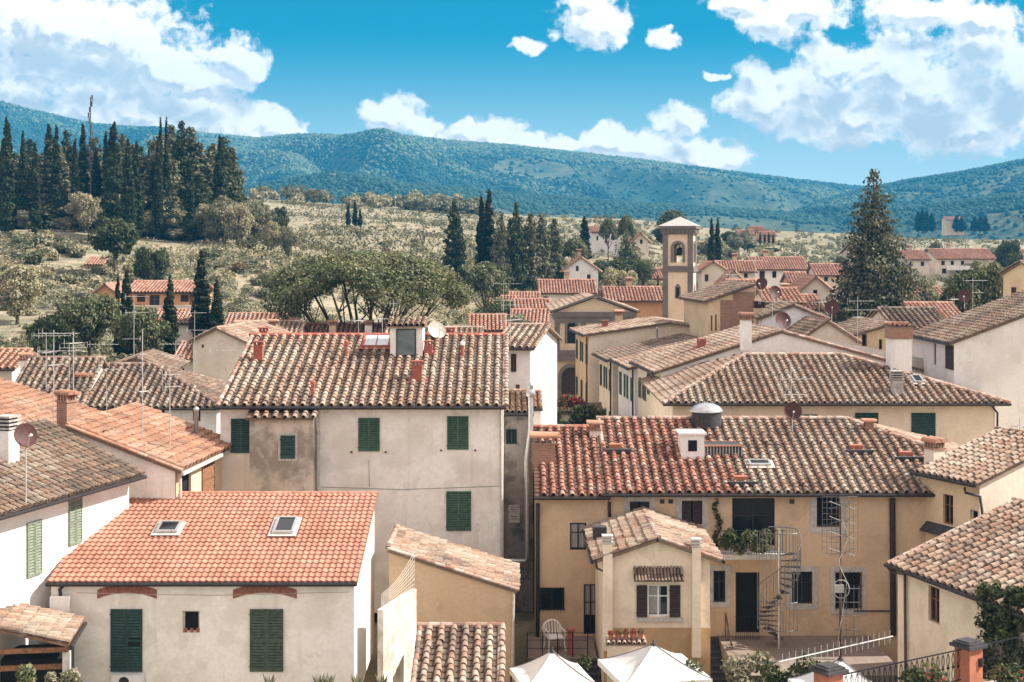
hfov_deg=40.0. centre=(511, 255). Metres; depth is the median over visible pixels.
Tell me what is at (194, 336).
tv aerial
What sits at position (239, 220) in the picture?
broadleaf tree
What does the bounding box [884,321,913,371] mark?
white chimney block
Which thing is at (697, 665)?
shrub
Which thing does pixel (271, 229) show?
broadleaf tree
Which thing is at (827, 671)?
fence pillar
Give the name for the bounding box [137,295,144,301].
window
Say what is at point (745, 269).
house
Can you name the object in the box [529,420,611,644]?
yellow house
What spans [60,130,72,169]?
conifer tree
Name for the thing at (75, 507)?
window
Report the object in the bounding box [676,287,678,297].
slit window
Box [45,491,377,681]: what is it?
white house
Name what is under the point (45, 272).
shrub
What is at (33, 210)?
cypress tree
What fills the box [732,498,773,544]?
door
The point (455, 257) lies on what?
cypress tree
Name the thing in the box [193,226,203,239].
broadleaf tree
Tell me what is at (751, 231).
house
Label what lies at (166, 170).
cypress tree
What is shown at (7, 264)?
shrub
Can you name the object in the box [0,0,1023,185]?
sky
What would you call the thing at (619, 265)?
broadleaf tree
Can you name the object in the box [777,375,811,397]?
tv aerial
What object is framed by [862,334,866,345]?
window
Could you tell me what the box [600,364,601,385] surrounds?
window
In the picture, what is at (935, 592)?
window
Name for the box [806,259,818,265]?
broadleaf tree
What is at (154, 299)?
window
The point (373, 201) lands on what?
shrub
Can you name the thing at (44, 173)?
conifer tree
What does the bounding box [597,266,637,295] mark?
broadleaf tree
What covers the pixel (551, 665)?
garden gazebo
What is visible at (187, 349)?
house
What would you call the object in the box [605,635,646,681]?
garden wall
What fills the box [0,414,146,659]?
white house
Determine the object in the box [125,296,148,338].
tv aerial
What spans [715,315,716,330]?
window
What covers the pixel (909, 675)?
potted plant
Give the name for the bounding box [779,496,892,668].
aerial mast
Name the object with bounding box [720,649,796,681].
shrub
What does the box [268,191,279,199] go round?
shrub
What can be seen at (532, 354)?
white house
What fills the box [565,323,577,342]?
window
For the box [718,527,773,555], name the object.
balcony plant
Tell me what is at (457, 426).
window
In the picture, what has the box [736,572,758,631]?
door
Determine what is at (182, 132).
conifer tree
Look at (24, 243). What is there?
shrub
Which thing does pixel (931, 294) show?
broadleaf tree
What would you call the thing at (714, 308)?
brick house
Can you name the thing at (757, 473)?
yellow row house
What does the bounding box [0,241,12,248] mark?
shrub
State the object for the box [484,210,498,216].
shrub
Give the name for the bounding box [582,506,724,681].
gabled extension
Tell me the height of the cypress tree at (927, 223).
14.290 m
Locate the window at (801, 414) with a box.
[801,414,817,415]
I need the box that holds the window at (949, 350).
[945,345,953,369]
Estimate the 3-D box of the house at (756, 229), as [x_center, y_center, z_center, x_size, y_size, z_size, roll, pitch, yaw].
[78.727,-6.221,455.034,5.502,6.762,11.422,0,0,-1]
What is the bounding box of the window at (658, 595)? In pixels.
[636,585,679,616]
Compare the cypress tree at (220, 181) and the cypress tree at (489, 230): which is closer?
the cypress tree at (489, 230)
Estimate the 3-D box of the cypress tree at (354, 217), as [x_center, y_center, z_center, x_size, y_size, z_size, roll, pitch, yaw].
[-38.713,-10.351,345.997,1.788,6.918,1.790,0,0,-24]
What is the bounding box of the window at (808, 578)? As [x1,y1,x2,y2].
[786,566,817,609]
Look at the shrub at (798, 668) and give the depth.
52.15 m
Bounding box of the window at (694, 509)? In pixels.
[676,497,707,530]
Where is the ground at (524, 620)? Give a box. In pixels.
[0,198,1023,681]
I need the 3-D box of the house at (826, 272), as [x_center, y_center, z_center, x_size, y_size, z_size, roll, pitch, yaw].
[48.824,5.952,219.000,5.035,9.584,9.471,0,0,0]
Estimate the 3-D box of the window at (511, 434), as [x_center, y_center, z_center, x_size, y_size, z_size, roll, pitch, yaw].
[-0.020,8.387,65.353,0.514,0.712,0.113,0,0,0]
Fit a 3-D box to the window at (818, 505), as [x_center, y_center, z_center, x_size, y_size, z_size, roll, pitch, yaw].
[13.714,11.123,61.090,1.559,1.856,0.240,0,0,0]
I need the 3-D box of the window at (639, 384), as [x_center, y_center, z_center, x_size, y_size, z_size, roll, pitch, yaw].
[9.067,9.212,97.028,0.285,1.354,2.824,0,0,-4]
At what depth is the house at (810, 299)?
152.11 m
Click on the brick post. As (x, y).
(570, 630)
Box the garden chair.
[542,619,565,651]
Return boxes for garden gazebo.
[509,646,593,681]
[597,640,712,681]
[788,658,870,681]
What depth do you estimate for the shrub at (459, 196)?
515.12 m
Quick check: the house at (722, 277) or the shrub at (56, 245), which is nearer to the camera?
the house at (722, 277)
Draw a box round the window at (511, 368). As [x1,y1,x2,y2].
[510,354,515,371]
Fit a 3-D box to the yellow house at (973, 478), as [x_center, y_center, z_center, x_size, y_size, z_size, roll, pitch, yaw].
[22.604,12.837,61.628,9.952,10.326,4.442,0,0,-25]
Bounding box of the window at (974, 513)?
[972,510,977,518]
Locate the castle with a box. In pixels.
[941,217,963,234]
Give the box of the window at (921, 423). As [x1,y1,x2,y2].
[911,413,935,435]
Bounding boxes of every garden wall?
[378,589,415,681]
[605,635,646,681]
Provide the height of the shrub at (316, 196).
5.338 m
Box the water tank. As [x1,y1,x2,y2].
[690,402,722,428]
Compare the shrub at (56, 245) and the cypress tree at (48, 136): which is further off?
the cypress tree at (48, 136)
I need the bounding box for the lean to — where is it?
[410,622,505,681]
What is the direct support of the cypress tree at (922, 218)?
on the ground at (524, 620)
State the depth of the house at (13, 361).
92.47 m
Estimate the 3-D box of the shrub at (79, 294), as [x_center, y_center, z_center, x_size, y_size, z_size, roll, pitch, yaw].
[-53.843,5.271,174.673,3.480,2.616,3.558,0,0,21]
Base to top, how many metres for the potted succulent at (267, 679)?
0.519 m
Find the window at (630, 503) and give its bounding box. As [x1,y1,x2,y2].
[624,497,654,512]
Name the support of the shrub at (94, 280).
on the ground at (524, 620)
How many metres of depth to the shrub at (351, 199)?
479.89 m
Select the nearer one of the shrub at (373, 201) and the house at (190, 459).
the house at (190, 459)
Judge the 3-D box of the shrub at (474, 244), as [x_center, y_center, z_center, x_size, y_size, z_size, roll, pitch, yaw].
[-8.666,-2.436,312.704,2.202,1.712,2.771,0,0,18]
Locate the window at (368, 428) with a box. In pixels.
[358,418,379,450]
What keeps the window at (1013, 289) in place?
in the yellow house at (1013, 277)
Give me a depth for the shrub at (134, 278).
193.59 m
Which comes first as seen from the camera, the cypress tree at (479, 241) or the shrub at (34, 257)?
the shrub at (34, 257)
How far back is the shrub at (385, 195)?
498.52 m
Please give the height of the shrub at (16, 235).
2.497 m
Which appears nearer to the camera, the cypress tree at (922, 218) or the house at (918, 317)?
the house at (918, 317)
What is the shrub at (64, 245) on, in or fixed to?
on the ground at (524, 620)
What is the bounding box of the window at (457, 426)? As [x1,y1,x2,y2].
[446,416,467,449]
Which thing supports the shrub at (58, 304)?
on the ground at (524, 620)
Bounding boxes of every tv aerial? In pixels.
[37,328,81,422]
[63,332,83,389]
[87,341,117,347]
[97,368,123,409]
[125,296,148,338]
[134,329,153,436]
[162,367,181,447]
[172,341,185,367]
[186,310,194,372]
[226,312,253,329]
[352,317,365,332]
[375,315,382,332]
[493,281,515,330]
[501,300,520,343]
[758,299,796,326]
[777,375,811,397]
[850,297,862,345]
[963,280,988,292]
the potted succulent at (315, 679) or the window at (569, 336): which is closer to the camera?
the potted succulent at (315, 679)
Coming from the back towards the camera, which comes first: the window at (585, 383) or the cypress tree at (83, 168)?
the cypress tree at (83, 168)
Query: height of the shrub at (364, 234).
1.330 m
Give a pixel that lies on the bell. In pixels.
(679, 251)
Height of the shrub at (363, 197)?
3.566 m
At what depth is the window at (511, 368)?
83.76 m
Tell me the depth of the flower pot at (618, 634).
52.66 m
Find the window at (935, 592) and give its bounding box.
[931,586,939,623]
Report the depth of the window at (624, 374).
103.30 m
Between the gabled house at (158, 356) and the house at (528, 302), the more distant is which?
the house at (528, 302)
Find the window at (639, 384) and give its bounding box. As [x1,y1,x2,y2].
[638,378,645,400]
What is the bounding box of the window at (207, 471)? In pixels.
[201,461,214,490]
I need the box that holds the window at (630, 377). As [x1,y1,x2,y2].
[630,377,631,401]
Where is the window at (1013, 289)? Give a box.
[1011,287,1015,293]
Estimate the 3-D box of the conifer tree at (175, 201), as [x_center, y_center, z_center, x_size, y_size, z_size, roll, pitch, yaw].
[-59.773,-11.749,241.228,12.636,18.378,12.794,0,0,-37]
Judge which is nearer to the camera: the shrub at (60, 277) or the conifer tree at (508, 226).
the shrub at (60, 277)
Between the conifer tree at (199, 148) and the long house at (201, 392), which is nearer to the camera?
the long house at (201, 392)
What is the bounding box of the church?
[545,292,639,401]
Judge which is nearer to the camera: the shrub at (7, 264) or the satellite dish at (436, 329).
the satellite dish at (436, 329)
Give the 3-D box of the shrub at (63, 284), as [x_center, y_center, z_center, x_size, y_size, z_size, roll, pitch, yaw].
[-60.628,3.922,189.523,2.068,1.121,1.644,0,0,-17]
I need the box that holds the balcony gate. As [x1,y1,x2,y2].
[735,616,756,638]
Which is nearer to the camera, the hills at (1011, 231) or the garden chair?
the garden chair
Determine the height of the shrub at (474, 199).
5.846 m
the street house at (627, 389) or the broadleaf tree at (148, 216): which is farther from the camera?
the broadleaf tree at (148, 216)
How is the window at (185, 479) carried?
in the house at (190, 459)
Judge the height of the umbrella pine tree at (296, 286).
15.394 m
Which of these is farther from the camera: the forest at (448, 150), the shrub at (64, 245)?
the forest at (448, 150)
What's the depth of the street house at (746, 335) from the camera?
90.90 m
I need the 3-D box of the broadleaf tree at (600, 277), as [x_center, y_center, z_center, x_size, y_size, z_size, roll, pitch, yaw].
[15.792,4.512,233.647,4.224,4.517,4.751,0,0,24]
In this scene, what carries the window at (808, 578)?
in the yellow row house at (757, 473)
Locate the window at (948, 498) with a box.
[945,494,952,524]
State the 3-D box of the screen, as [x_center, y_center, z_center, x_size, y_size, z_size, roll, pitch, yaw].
[-4.273,12.175,52.929,0.013,1.461,3.360,0,0,17]
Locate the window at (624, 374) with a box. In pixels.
[624,374,627,398]
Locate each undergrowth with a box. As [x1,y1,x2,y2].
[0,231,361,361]
[6,226,484,333]
[261,197,764,266]
[463,235,725,312]
[544,213,1023,281]
[705,242,980,305]
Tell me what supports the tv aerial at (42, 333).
on the house at (26, 402)
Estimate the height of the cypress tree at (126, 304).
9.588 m
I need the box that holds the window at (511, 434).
[506,429,516,443]
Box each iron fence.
[843,649,960,681]
[983,635,1023,674]
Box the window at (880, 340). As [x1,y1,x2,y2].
[879,339,881,348]
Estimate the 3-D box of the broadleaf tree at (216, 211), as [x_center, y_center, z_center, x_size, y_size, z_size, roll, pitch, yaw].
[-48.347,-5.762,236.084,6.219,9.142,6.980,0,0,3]
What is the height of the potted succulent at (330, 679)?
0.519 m
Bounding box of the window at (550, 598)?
[540,587,564,611]
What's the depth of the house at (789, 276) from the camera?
207.77 m
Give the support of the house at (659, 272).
on the ground at (524, 620)
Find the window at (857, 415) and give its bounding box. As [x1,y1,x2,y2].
[855,413,877,423]
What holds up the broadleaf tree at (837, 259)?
on the ground at (524, 620)
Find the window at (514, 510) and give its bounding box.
[508,505,519,522]
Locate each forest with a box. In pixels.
[0,100,864,209]
[241,169,846,231]
[788,158,1023,239]
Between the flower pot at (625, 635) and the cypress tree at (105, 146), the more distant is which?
the cypress tree at (105, 146)
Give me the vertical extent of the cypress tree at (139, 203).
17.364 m
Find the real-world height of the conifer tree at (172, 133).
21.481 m
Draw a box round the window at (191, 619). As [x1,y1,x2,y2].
[183,611,199,631]
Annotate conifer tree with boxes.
[0,170,46,228]
[11,153,30,184]
[19,139,43,172]
[24,138,93,229]
[27,157,39,191]
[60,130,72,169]
[61,153,73,186]
[70,150,101,226]
[86,136,102,227]
[93,144,143,228]
[97,133,132,216]
[138,146,145,162]
[139,140,155,188]
[140,134,185,236]
[163,124,176,154]
[169,141,188,204]
[170,120,190,198]
[177,126,210,197]
[179,173,213,238]
[181,142,227,236]
[200,143,240,237]
[210,136,243,204]
[228,147,249,203]
[490,212,520,294]
[505,202,531,290]
[506,219,514,243]
[520,212,543,290]
[531,212,559,290]
[547,218,567,278]
[814,168,934,322]
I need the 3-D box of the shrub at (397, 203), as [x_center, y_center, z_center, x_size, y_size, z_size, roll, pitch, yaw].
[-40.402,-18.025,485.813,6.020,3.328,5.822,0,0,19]
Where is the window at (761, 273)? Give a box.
[759,271,764,277]
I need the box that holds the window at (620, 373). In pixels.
[619,371,621,394]
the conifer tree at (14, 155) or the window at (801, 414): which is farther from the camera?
the conifer tree at (14, 155)
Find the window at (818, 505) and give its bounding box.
[810,497,845,533]
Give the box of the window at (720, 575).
[710,565,730,607]
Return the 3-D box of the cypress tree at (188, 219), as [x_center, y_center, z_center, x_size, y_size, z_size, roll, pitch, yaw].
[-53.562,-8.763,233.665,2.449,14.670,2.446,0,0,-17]
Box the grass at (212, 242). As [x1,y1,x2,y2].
[0,227,575,361]
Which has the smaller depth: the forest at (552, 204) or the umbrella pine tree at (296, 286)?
the umbrella pine tree at (296, 286)
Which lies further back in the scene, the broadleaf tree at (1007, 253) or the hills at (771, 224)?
the hills at (771, 224)
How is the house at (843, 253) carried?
on the ground at (524, 620)
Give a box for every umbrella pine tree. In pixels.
[256,249,474,328]
[462,260,509,310]
[560,237,590,260]
[598,217,618,260]
[618,215,636,244]
[656,210,686,225]
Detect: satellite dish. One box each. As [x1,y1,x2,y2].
[14,423,37,502]
[428,321,445,337]
[756,277,766,300]
[769,286,780,306]
[776,312,790,328]
[784,402,801,431]
[824,300,839,320]
[958,290,971,308]
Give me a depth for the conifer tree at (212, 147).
252.64 m
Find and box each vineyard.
[281,199,546,232]
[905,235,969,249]
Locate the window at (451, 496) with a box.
[446,491,470,530]
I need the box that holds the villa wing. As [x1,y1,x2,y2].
[91,281,121,299]
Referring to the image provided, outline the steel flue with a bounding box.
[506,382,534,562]
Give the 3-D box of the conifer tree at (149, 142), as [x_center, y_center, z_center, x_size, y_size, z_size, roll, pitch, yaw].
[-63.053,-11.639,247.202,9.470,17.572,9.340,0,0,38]
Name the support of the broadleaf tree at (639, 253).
on the ground at (524, 620)
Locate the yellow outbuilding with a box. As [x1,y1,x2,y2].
[385,524,520,681]
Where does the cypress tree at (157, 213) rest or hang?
on the ground at (524, 620)
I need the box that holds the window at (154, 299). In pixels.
[150,295,159,304]
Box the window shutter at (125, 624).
[109,609,141,671]
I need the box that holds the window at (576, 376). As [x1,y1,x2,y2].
[576,376,577,394]
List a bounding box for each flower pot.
[607,630,614,639]
[615,629,621,639]
[622,628,628,638]
[630,628,636,638]
[637,628,643,638]
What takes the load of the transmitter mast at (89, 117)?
on the ground at (524, 620)
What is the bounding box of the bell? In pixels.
[675,244,681,255]
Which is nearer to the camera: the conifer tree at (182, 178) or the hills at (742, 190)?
the conifer tree at (182, 178)
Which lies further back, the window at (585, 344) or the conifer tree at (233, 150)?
the conifer tree at (233, 150)
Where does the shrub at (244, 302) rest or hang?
on the ground at (524, 620)
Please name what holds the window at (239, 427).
in the house at (404, 417)
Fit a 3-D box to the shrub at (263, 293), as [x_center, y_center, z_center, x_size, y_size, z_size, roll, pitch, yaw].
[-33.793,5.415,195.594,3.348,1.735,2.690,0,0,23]
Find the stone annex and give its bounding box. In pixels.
[504,389,533,611]
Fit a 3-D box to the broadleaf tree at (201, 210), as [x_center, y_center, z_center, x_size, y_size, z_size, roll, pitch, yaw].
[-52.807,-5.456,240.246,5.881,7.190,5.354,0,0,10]
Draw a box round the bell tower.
[658,217,700,319]
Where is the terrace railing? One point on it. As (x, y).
(557, 648)
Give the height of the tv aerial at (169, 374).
3.757 m
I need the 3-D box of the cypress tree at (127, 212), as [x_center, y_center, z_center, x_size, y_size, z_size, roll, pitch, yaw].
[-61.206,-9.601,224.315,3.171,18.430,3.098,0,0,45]
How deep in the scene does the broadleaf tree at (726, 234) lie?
398.89 m
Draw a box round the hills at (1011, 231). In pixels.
[823,164,1023,239]
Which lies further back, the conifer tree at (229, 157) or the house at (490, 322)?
the conifer tree at (229, 157)
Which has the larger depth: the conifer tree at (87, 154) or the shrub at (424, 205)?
the shrub at (424, 205)
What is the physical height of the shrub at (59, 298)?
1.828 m
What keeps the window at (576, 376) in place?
in the street house at (604, 335)
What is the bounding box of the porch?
[0,603,87,681]
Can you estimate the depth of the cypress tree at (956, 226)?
898.67 m
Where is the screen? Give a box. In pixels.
[381,551,414,606]
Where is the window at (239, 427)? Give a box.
[230,419,248,452]
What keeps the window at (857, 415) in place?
in the ochre house at (837, 384)
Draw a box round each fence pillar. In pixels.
[808,661,848,681]
[949,637,987,681]
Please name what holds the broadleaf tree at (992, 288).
on the ground at (524, 620)
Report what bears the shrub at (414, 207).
on the ground at (524, 620)
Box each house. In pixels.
[0,347,39,381]
[0,378,102,431]
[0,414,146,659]
[14,356,109,404]
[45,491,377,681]
[64,402,231,499]
[74,362,226,433]
[84,256,108,267]
[114,349,190,368]
[154,308,195,342]
[174,340,192,371]
[186,318,289,380]
[214,316,508,612]
[224,312,290,324]
[233,319,308,332]
[289,318,387,332]
[385,326,483,332]
[467,313,506,332]
[484,295,516,308]
[502,322,562,423]
[508,291,540,297]
[511,308,550,322]
[512,298,552,313]
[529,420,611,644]
[533,389,542,423]
[537,271,597,301]
[559,249,602,290]
[568,309,689,401]
[591,333,699,415]
[594,416,960,664]
[600,277,662,317]
[610,327,691,415]
[629,312,923,415]
[634,267,662,285]
[638,352,1011,444]
[678,280,765,336]
[697,260,726,288]
[713,268,743,283]
[715,253,757,278]
[725,279,757,290]
[735,229,755,239]
[746,226,766,240]
[746,250,807,286]
[752,299,830,328]
[754,287,806,305]
[757,231,776,242]
[779,283,824,312]
[780,271,806,282]
[785,316,861,344]
[788,274,835,314]
[806,263,844,301]
[836,316,891,350]
[839,245,856,267]
[866,306,945,355]
[884,496,1023,681]
[897,245,973,279]
[901,301,960,318]
[902,285,942,299]
[910,426,1023,541]
[913,289,1023,429]
[925,243,995,278]
[993,249,1023,264]
[998,260,1023,296]
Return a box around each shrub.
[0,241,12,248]
[0,260,10,267]
[0,265,6,271]
[0,336,23,345]
[2,337,13,341]
[3,249,22,258]
[8,242,31,249]
[9,243,23,250]
[10,233,30,243]
[12,237,33,246]
[14,662,37,681]
[17,249,45,264]
[18,323,36,329]
[25,307,40,314]
[29,235,47,244]
[33,230,56,245]
[36,243,54,253]
[37,288,50,296]
[40,280,57,287]
[41,268,53,276]
[44,667,82,681]
[45,249,59,260]
[50,239,76,251]
[51,293,69,303]
[53,272,82,283]
[54,241,76,251]
[54,300,79,311]
[56,281,68,286]
[62,288,91,299]
[65,245,86,256]
[66,284,93,293]
[76,331,109,346]
[79,273,97,280]
[85,275,104,287]
[90,266,106,274]
[100,254,126,266]
[101,278,116,282]
[122,260,134,271]
[124,274,143,281]
[163,268,173,274]
[169,257,174,268]
[199,248,225,258]
[205,257,222,268]
[210,270,234,281]
[225,262,248,271]
[228,300,248,309]
[238,296,254,302]
[240,258,260,269]
[241,239,256,248]
[248,187,268,199]
[249,277,261,284]
[253,185,277,194]
[259,288,274,299]
[260,259,277,272]
[265,258,286,265]
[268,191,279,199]
[280,184,304,196]
[280,189,303,198]
[287,194,307,203]
[302,188,314,200]
[309,189,333,202]
[339,196,354,203]
[344,193,363,207]
[357,231,368,235]
[359,194,369,202]
[365,191,381,203]
[365,194,390,202]
[367,193,391,207]
[382,247,393,252]
[387,199,402,206]
[395,196,423,208]
[404,189,422,196]
[404,204,418,209]
[410,241,421,246]
[415,194,435,200]
[418,199,439,210]
[435,195,452,200]
[435,197,459,210]
[452,193,462,200]
[459,199,478,211]
[465,197,484,210]
[467,241,476,246]
[474,206,484,215]
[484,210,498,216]
[557,394,587,407]
[557,408,592,423]
[567,404,605,423]
[576,654,592,678]
[686,659,703,681]
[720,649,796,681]
[758,652,820,681]
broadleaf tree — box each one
[0,263,44,324]
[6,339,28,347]
[13,210,32,229]
[25,312,78,355]
[27,337,55,355]
[49,216,77,230]
[59,292,121,355]
[64,191,104,232]
[87,215,139,275]
[110,305,172,352]
[133,247,169,279]
[141,221,149,234]
[144,210,165,237]
[164,228,183,240]
[167,208,203,240]
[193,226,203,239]
[194,203,211,240]
[203,220,222,239]
[206,195,238,242]
[223,202,254,244]
[245,200,271,242]
[245,221,262,240]
[252,198,276,242]
[260,220,280,249]
[273,206,289,227]
[278,225,297,256]
[475,297,512,316]
[507,313,530,322]
[593,258,639,273]
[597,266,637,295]
[598,271,606,282]
[619,246,644,259]
[631,259,655,285]
[645,280,662,290]
[651,228,662,243]
[697,239,727,256]
[720,231,738,240]
[722,248,738,259]
[725,235,743,252]
[739,229,750,250]
[739,243,756,250]
[758,249,776,255]
[764,247,780,251]
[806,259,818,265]
[833,256,846,271]
[909,278,931,284]
[911,284,942,300]
[928,240,942,247]
[938,259,1004,312]
[960,262,979,273]
[989,246,996,252]
[995,240,1022,267]
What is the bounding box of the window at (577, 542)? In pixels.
[570,523,585,549]
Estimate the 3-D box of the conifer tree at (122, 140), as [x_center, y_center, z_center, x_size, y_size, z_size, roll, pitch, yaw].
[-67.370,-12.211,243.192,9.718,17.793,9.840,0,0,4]
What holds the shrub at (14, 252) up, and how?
on the ground at (524, 620)
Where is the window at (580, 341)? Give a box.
[580,341,582,361]
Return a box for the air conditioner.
[111,673,144,681]
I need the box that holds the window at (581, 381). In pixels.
[580,379,582,398]
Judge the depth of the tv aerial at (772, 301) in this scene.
97.99 m
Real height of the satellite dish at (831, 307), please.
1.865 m
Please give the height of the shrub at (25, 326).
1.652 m
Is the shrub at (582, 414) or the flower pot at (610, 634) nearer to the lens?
the flower pot at (610, 634)
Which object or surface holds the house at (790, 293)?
on the ground at (524, 620)
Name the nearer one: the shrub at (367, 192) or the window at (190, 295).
the window at (190, 295)
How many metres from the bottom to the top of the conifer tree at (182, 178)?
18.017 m
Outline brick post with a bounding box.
[567,627,574,654]
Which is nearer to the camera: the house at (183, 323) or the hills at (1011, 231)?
the house at (183, 323)
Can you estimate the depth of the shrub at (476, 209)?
494.31 m
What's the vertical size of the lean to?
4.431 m
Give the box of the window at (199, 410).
[193,410,200,420]
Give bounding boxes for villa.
[129,280,213,313]
[588,226,619,255]
[628,232,651,258]
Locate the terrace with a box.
[717,636,897,681]
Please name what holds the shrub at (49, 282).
on the ground at (524, 620)
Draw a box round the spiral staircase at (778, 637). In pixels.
[757,526,800,649]
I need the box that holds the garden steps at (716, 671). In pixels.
[710,613,732,681]
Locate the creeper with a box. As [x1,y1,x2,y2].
[711,498,722,547]
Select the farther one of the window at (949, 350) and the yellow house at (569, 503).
the window at (949, 350)
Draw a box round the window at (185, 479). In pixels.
[182,473,188,490]
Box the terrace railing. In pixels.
[527,633,587,656]
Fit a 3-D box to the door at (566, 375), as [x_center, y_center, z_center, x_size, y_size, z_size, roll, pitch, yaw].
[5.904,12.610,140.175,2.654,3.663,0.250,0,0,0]
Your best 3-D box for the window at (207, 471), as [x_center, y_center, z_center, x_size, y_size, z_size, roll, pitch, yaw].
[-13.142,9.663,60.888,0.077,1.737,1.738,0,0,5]
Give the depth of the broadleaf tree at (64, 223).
232.93 m
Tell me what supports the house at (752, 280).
on the ground at (524, 620)
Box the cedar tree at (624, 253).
[613,229,642,261]
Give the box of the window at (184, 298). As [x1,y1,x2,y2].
[180,295,188,301]
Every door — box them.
[558,364,574,400]
[584,584,594,633]
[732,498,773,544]
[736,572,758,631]
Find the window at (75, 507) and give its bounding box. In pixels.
[68,497,82,545]
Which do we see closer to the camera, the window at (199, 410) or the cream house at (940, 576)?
the cream house at (940, 576)
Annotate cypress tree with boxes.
[0,117,18,233]
[16,131,30,228]
[28,141,42,235]
[41,124,52,228]
[48,124,63,229]
[69,138,80,229]
[78,124,89,210]
[91,149,101,226]
[99,120,122,218]
[99,131,107,201]
[111,274,121,358]
[115,270,136,358]
[118,139,137,235]
[132,141,144,241]
[147,162,154,235]
[151,138,164,239]
[158,117,165,237]
[159,274,179,354]
[163,117,170,237]
[182,159,196,243]
[188,251,211,335]
[208,279,224,327]
[213,134,228,238]
[345,205,351,224]
[351,200,357,225]
[357,209,362,226]
[441,198,466,281]
[474,196,488,283]
[482,189,495,261]
[579,216,592,259]
[707,218,716,259]
[715,218,721,259]
[913,211,923,232]
[918,209,925,232]
[924,211,931,232]
[929,213,937,232]
[951,215,960,232]
[960,216,966,231]
[969,216,977,231]
[977,216,985,231]
[983,216,990,231]
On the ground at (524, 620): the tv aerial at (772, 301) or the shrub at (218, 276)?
the shrub at (218, 276)
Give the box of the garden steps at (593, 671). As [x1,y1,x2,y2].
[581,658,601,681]
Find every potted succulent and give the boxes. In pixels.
[262,672,276,681]
[312,673,327,681]
[322,673,335,681]
[350,672,365,681]
[375,672,387,681]
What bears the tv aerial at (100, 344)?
attached to the long house at (33, 374)
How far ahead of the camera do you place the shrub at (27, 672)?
45.18 m
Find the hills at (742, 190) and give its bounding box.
[0,102,844,210]
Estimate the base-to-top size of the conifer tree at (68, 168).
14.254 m
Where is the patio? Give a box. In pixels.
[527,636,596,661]
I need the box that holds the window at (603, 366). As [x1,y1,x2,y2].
[603,366,606,388]
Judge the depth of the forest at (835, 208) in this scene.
1725.77 m
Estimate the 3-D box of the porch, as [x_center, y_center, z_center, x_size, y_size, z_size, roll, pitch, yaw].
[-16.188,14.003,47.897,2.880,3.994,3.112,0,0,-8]
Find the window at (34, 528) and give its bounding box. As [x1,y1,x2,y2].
[27,519,42,577]
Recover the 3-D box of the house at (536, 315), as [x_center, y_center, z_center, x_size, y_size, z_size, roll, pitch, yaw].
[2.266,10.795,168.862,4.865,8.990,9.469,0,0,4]
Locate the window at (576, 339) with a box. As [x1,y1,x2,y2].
[576,339,577,358]
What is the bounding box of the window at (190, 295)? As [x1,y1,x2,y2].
[189,294,193,304]
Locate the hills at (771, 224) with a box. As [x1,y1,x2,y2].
[272,173,837,232]
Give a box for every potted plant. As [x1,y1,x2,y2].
[898,662,950,681]
[987,661,1023,681]
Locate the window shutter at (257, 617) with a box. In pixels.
[249,609,282,671]
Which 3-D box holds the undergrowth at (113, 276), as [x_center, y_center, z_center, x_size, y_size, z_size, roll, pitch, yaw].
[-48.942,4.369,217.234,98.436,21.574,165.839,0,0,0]
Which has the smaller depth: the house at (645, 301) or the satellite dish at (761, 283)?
the satellite dish at (761, 283)
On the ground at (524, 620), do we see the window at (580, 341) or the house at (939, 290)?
the house at (939, 290)
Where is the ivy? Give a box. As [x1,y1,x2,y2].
[974,579,1023,680]
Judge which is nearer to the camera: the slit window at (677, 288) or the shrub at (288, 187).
the slit window at (677, 288)
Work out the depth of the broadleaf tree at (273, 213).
249.67 m
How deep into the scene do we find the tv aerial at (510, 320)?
83.99 m
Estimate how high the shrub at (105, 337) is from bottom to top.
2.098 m
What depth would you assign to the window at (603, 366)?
112.54 m
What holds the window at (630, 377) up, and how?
in the street house at (627, 389)
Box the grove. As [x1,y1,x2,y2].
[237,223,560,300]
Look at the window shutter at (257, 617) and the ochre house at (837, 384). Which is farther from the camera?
the ochre house at (837, 384)
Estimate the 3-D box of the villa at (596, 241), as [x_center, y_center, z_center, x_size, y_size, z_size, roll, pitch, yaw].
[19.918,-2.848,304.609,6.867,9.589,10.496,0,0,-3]
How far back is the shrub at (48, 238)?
219.25 m
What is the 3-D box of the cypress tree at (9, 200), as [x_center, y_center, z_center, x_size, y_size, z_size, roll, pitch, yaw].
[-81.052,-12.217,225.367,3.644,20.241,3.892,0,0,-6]
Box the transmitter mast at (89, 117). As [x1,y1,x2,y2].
[88,95,92,228]
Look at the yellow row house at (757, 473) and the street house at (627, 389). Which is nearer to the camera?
the yellow row house at (757, 473)
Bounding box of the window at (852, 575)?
[830,567,865,613]
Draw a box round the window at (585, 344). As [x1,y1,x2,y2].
[585,344,587,364]
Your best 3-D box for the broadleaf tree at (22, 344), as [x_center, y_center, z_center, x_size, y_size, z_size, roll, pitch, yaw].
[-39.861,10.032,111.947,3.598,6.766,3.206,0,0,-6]
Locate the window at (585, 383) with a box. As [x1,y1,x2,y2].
[585,383,587,401]
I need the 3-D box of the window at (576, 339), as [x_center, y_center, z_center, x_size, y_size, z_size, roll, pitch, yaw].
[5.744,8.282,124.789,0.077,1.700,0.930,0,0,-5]
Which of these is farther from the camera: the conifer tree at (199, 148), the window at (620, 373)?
the conifer tree at (199, 148)
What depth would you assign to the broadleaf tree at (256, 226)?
239.21 m

